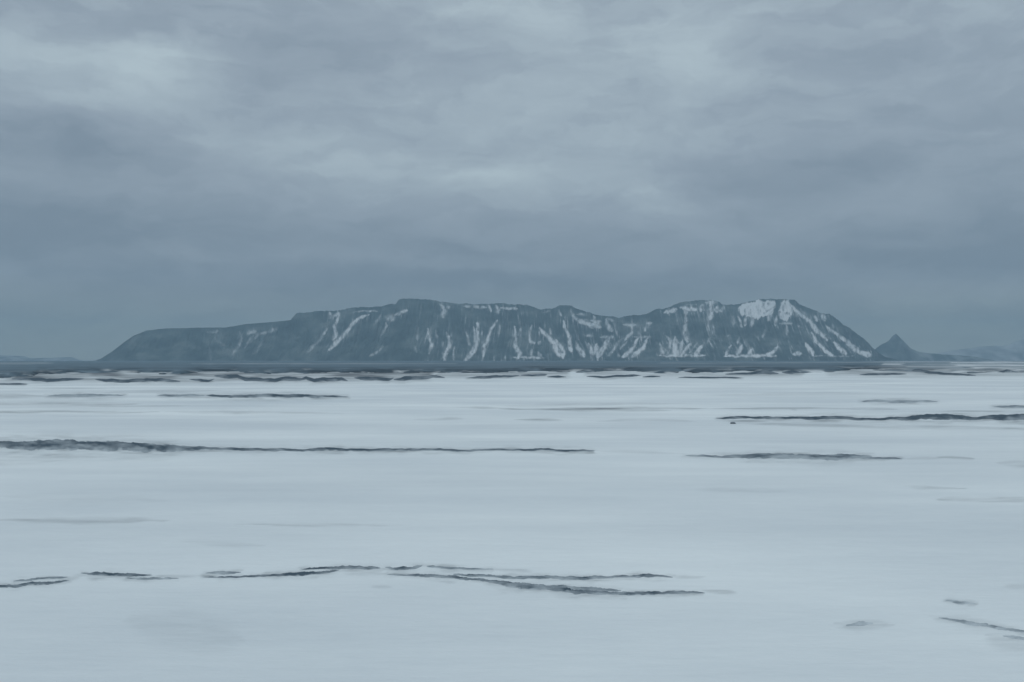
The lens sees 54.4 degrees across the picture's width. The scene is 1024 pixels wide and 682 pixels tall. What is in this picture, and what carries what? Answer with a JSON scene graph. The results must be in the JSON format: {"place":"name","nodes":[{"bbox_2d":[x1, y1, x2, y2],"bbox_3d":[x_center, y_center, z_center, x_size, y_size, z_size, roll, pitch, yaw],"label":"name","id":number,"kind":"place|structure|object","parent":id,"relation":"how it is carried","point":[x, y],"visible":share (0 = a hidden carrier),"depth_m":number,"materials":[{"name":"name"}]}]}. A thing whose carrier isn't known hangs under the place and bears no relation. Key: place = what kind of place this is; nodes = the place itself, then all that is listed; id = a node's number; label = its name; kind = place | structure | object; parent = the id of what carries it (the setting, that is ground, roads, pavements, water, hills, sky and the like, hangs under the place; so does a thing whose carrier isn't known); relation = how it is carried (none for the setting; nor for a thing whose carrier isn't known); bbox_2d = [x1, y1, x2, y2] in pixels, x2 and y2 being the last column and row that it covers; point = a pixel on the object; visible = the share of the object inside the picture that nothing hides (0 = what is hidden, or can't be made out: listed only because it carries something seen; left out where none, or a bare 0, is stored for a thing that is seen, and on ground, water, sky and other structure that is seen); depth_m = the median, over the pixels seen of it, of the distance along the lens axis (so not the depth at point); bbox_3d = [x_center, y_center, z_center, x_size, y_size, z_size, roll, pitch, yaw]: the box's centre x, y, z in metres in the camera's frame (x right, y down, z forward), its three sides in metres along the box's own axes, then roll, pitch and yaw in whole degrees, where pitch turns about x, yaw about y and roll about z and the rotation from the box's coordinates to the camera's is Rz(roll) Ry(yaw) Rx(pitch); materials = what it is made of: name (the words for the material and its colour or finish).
{"place":"outdoors","nodes":[
{"label":"outdoors","id":0,"kind":"place"},
{"bbox_2d":[0,355,81,360],"bbox_3d":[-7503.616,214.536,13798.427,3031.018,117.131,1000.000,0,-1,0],"label":"hill","id":1,"kind":"structure","parent":0,"point":[11,358],"depth_m":13627.16,"materials":[{"name":"grey stone"}]},
{"bbox_2d":[95,298,898,360],"bbox_3d":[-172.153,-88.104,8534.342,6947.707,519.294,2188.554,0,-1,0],"label":"mountain","id":2,"kind":"structure","parent":0,"point":[408,329],"depth_m":7981.43,"materials":[{"name":"grey stone"}]},
{"bbox_2d":[0,369,1023,681],"bbox_3d":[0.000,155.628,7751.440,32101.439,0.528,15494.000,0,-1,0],"label":"snow field","id":3,"kind":"structure","parent":0,"point":[788,569],"depth_m":35.86,"materials":[{"name":"white snow"}]},
{"bbox_2d":[0,383,25,384],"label":"lava outcrop","id":4,"kind":"object","parent":3,"relation":"on","point":[12,384],"visible":0.98,"depth_m":242.88,"materials":[{"name":"soil"}]},
{"bbox_2d":[0,580,68,587],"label":"lava outcrop","id":5,"kind":"object","parent":3,"relation":"on","point":[28,583],"visible":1,"depth_m":26.98,"materials":[{"name":"stone"}]},
{"bbox_2d":[13,576,67,581],"bbox_3d":[-13.114,6.620,27.707,1.368,0.067,0.439,1,-1,-27],"label":"lava outcrop","id":6,"kind":"object","parent":3,"relation":"on","point":[38,578],"visible":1,"depth_m":27.73,"materials":[{"name":"stone"}]},
{"bbox_2d":[12,377,83,381],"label":"lava outcrop","id":7,"kind":"object","parent":3,"relation":"on","point":[47,380],"visible":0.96,"depth_m":298.28,"materials":[{"name":"stone"}]},
{"bbox_2d":[49,394,123,396],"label":"lava outcrop","id":8,"kind":"object","parent":3,"relation":"on","point":[77,395],"visible":0.98,"depth_m":167.74,"materials":[{"name":"stone"}]},
{"bbox_2d":[82,571,150,576],"bbox_3d":[-11.278,6.632,28.294,2.218,0.081,0.537,0,-1,10],"label":"lava outcrop","id":9,"kind":"object","parent":3,"relation":"on","point":[115,574],"visible":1,"depth_m":28.20,"materials":[{"name":"stone"}]},
{"bbox_2d":[95,378,179,382],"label":"lava outcrop","id":10,"kind":"object","parent":3,"relation":"on","point":[135,380],"visible":0.95,"depth_m":281.10,"materials":[{"name":"stone"}]},
{"bbox_2d":[127,577,178,579],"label":"lava outcrop","id":11,"kind":"object","parent":3,"relation":"on","point":[150,578],"visible":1,"depth_m":27.68,"materials":[{"name":"stone"}]},
{"bbox_2d":[157,394,204,396],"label":"lava outcrop","id":12,"kind":"object","parent":3,"relation":"on","point":[172,395],"visible":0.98,"depth_m":168.11,"materials":[{"name":"soil"}]},
{"bbox_2d":[189,379,213,381],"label":"lava outcrop","id":13,"kind":"object","parent":3,"relation":"on","point":[202,380],"visible":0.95,"depth_m":291.07,"materials":[{"name":"stone"}]},
{"bbox_2d":[207,571,240,574],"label":"lava outcrop","id":14,"kind":"object","parent":3,"relation":"on","point":[224,572],"visible":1,"depth_m":28.41,"materials":[{"name":"soil"}]},
{"bbox_2d":[214,374,300,381],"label":"lava outcrop","id":15,"kind":"object","parent":3,"relation":"on","point":[230,376],"visible":0.93,"depth_m":310.62,"materials":[{"name":"stone"}]},
{"bbox_2d":[207,570,338,577],"bbox_3d":[-6.773,6.608,28.094,3.784,0.081,0.671,0,-1,-14],"label":"lava outcrop","id":16,"kind":"object","parent":3,"relation":"on","point":[303,573],"visible":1,"depth_m":28.10,"materials":[{"name":"stone"}]},
{"bbox_2d":[205,393,346,397],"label":"lava outcrop","id":17,"kind":"object","parent":3,"relation":"on","point":[273,395],"visible":0.98,"depth_m":164.91,"materials":[{"name":"stone"}]},
{"bbox_2d":[0,439,594,452],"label":"lava outcrop","id":18,"kind":"object","parent":3,"relation":"on","point":[70,444],"visible":1,"depth_m":66.28,"materials":[{"name":"rock"}]},
{"bbox_2d":[299,376,347,381],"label":"lava outcrop","id":19,"kind":"object","parent":3,"relation":"on","point":[323,379],"visible":0.95,"depth_m":302.37,"materials":[{"name":"stone"}]},
{"bbox_2d":[301,565,379,569],"bbox_3d":[-4.980,6.622,29.119,2.294,0.094,0.651,0,-1,0],"label":"lava outcrop","id":20,"kind":"object","parent":3,"relation":"on","point":[350,567],"visible":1,"depth_m":28.99,"materials":[{"name":"stone"}]},
{"bbox_2d":[354,377,393,380],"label":"lava outcrop","id":21,"kind":"object","parent":3,"relation":"on","point":[374,378],"visible":0.96,"depth_m":308.89,"materials":[{"name":"stone"}]},
{"bbox_2d":[385,565,421,569],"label":"lava outcrop","id":22,"kind":"object","parent":3,"relation":"on","point":[405,567],"visible":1,"depth_m":28.98,"materials":[{"name":"stone"}]},
{"bbox_2d":[394,375,444,380],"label":"lava outcrop","id":23,"kind":"object","parent":3,"relation":"on","point":[405,378],"visible":0.96,"depth_m":325.87,"materials":[{"name":"soil"}]},
{"bbox_2d":[427,565,489,569],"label":"lava outcrop","id":24,"kind":"object","parent":3,"relation":"on","point":[442,567],"visible":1,"depth_m":28.95,"materials":[{"name":"stone"}]},
{"bbox_2d":[469,375,518,378],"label":"lava outcrop","id":25,"kind":"object","parent":3,"relation":"on","point":[491,376],"visible":0.94,"depth_m":344.66,"materials":[{"name":"soil"}]},
{"bbox_2d":[521,374,546,375],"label":"lava outcrop","id":26,"kind":"object","parent":3,"relation":"on","point":[534,375],"visible":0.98,"depth_m":390.49,"materials":[{"name":"soil"}]},
{"bbox_2d":[387,574,703,595],"bbox_3d":[0.623,6.569,26.723,8.893,0.103,1.327,0,-1,17],"label":"lava outcrop","id":27,"kind":"object","parent":3,"relation":"on","point":[519,585],"visible":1,"depth_m":26.41,"materials":[{"name":"rock"}]},
{"bbox_2d":[547,375,564,377],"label":"lava outcrop","id":28,"kind":"object","parent":3,"relation":"on","point":[557,376],"visible":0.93,"depth_m":350.41,"materials":[{"name":"soil"}]},
{"bbox_2d":[453,573,672,579],"bbox_3d":[1.427,6.602,27.889,6.187,0.093,0.922,0,-1,0],"label":"lava outcrop","id":29,"kind":"object","parent":3,"relation":"on","point":[648,575],"visible":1,"depth_m":27.82,"materials":[{"name":"stone"}]},
{"bbox_2d":[549,585,620,591],"bbox_3d":[1.909,6.566,26.405,1.969,0.088,0.610,0,-1,17],"label":"lava outcrop","id":30,"kind":"object","parent":3,"relation":"on","point":[589,588],"visible":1,"depth_m":26.33,"materials":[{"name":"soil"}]},
{"bbox_2d":[587,374,640,377],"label":"lava outcrop","id":31,"kind":"object","parent":3,"relation":"on","point":[630,375],"visible":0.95,"depth_m":356.91,"materials":[{"name":"soil"}]},
{"bbox_2d":[678,377,738,378],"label":"lava outcrop","id":32,"kind":"object","parent":3,"relation":"on","point":[710,377],"visible":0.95,"depth_m":330.21,"materials":[{"name":"soil"}]},
{"bbox_2d":[726,370,778,374],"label":"lava outcrop","id":33,"kind":"object","parent":3,"relation":"on","point":[761,372],"visible":0.98,"depth_m":438.93,"materials":[{"name":"stone"}]},
{"bbox_2d":[686,453,871,460],"bbox_3d":[16.584,7.142,61.886,11.430,0.180,4.714,0,-1,11],"label":"lava outcrop","id":34,"kind":"object","parent":3,"relation":"on","point":[835,457],"visible":0.99,"depth_m":61.15,"materials":[{"name":"stone"}]},
{"bbox_2d":[782,370,800,373],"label":"lava outcrop","id":35,"kind":"object","parent":3,"relation":"on","point":[791,372],"visible":0.73,"depth_m":469.83,"materials":[{"name":"soil"}]},
{"bbox_2d":[846,621,872,625],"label":"lava outcrop","id":36,"kind":"object","parent":3,"relation":"on","point":[861,623],"visible":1,"depth_m":22.80,"materials":[{"name":"soil"}]},
{"bbox_2d":[716,414,1023,420],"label":"lava outcrop","id":37,"kind":"object","parent":3,"relation":"on","point":[1002,417],"visible":0.96,"depth_m":101.50,"materials":[{"name":"stone"}]},
{"bbox_2d":[860,457,901,458],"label":"lava outcrop","id":38,"kind":"object","parent":3,"relation":"on","point":[880,458],"visible":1,"depth_m":60.26,"materials":[{"name":"stone"}]},
{"bbox_2d":[860,373,904,374],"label":"lava outcrop","id":39,"kind":"object","parent":3,"relation":"on","point":[883,374],"visible":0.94,"depth_m":415.86,"materials":[{"name":"soil"}]},
{"bbox_2d":[861,400,937,402],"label":"lava outcrop","id":40,"kind":"object","parent":3,"relation":"on","point":[902,401],"visible":1,"depth_m":145.09,"materials":[{"name":"stone"}]},
{"bbox_2d":[913,369,975,375],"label":"lava outcrop","id":41,"kind":"object","parent":3,"relation":"on","point":[927,371],"visible":0.91,"depth_m":438.21,"materials":[{"name":"stone"}]},
{"bbox_2d":[946,600,974,604],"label":"lava outcrop","id":42,"kind":"object","parent":3,"relation":"on","point":[959,602],"visible":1,"depth_m":24.98,"materials":[{"name":"soil"}]},
{"bbox_2d":[939,617,1023,632],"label":"lava outcrop","id":43,"kind":"object","parent":3,"relation":"on","point":[970,623],"visible":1,"depth_m":22.75,"materials":[{"name":"stone"}]},
{"bbox_2d":[999,369,1017,372],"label":"lava outcrop","id":44,"kind":"object","parent":3,"relation":"on","point":[1006,370],"visible":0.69,"depth_m":501.80,"materials":[{"name":"soil"}]},
{"bbox_2d":[994,405,1023,407],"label":"lava outcrop","id":45,"kind":"object","parent":3,"relation":"on","point":[1016,406],"visible":0.94,"depth_m":128.18,"materials":[{"name":"stone"}]},
{"bbox_2d":[1003,635,1023,639],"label":"lava outcrop","id":46,"kind":"object","parent":3,"relation":"on","point":[1016,637],"visible":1,"depth_m":21.71,"materials":[{"name":"soil"}]},
{"bbox_2d":[0,361,1023,377],"bbox_3d":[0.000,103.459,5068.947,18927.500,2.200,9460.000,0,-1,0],"label":"lava plain","id":47,"kind":"structure","parent":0,"point":[9,369],"depth_m":767.93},
{"bbox_2d":[0,0,1023,360],"label":"sky","id":48,"kind":"structure","parent":0,"point":[164,164],"materials":[{"name":"grey"}]},
{"bbox_2d":[875,334,994,360],"bbox_3d":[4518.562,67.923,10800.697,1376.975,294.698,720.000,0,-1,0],"label":"hill","id":49,"kind":"structure","parent":0,"point":[896,346],"depth_m":10661.22,"materials":[{"name":"grey stone"}]},
{"bbox_2d":[938,339,1023,360],"bbox_3d":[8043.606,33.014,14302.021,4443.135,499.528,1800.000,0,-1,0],"label":"hill","id":50,"kind":"structure","parent":0,"point":[1013,351],"depth_m":14043.15,"materials":[{"name":"grey stone"}]}
]}

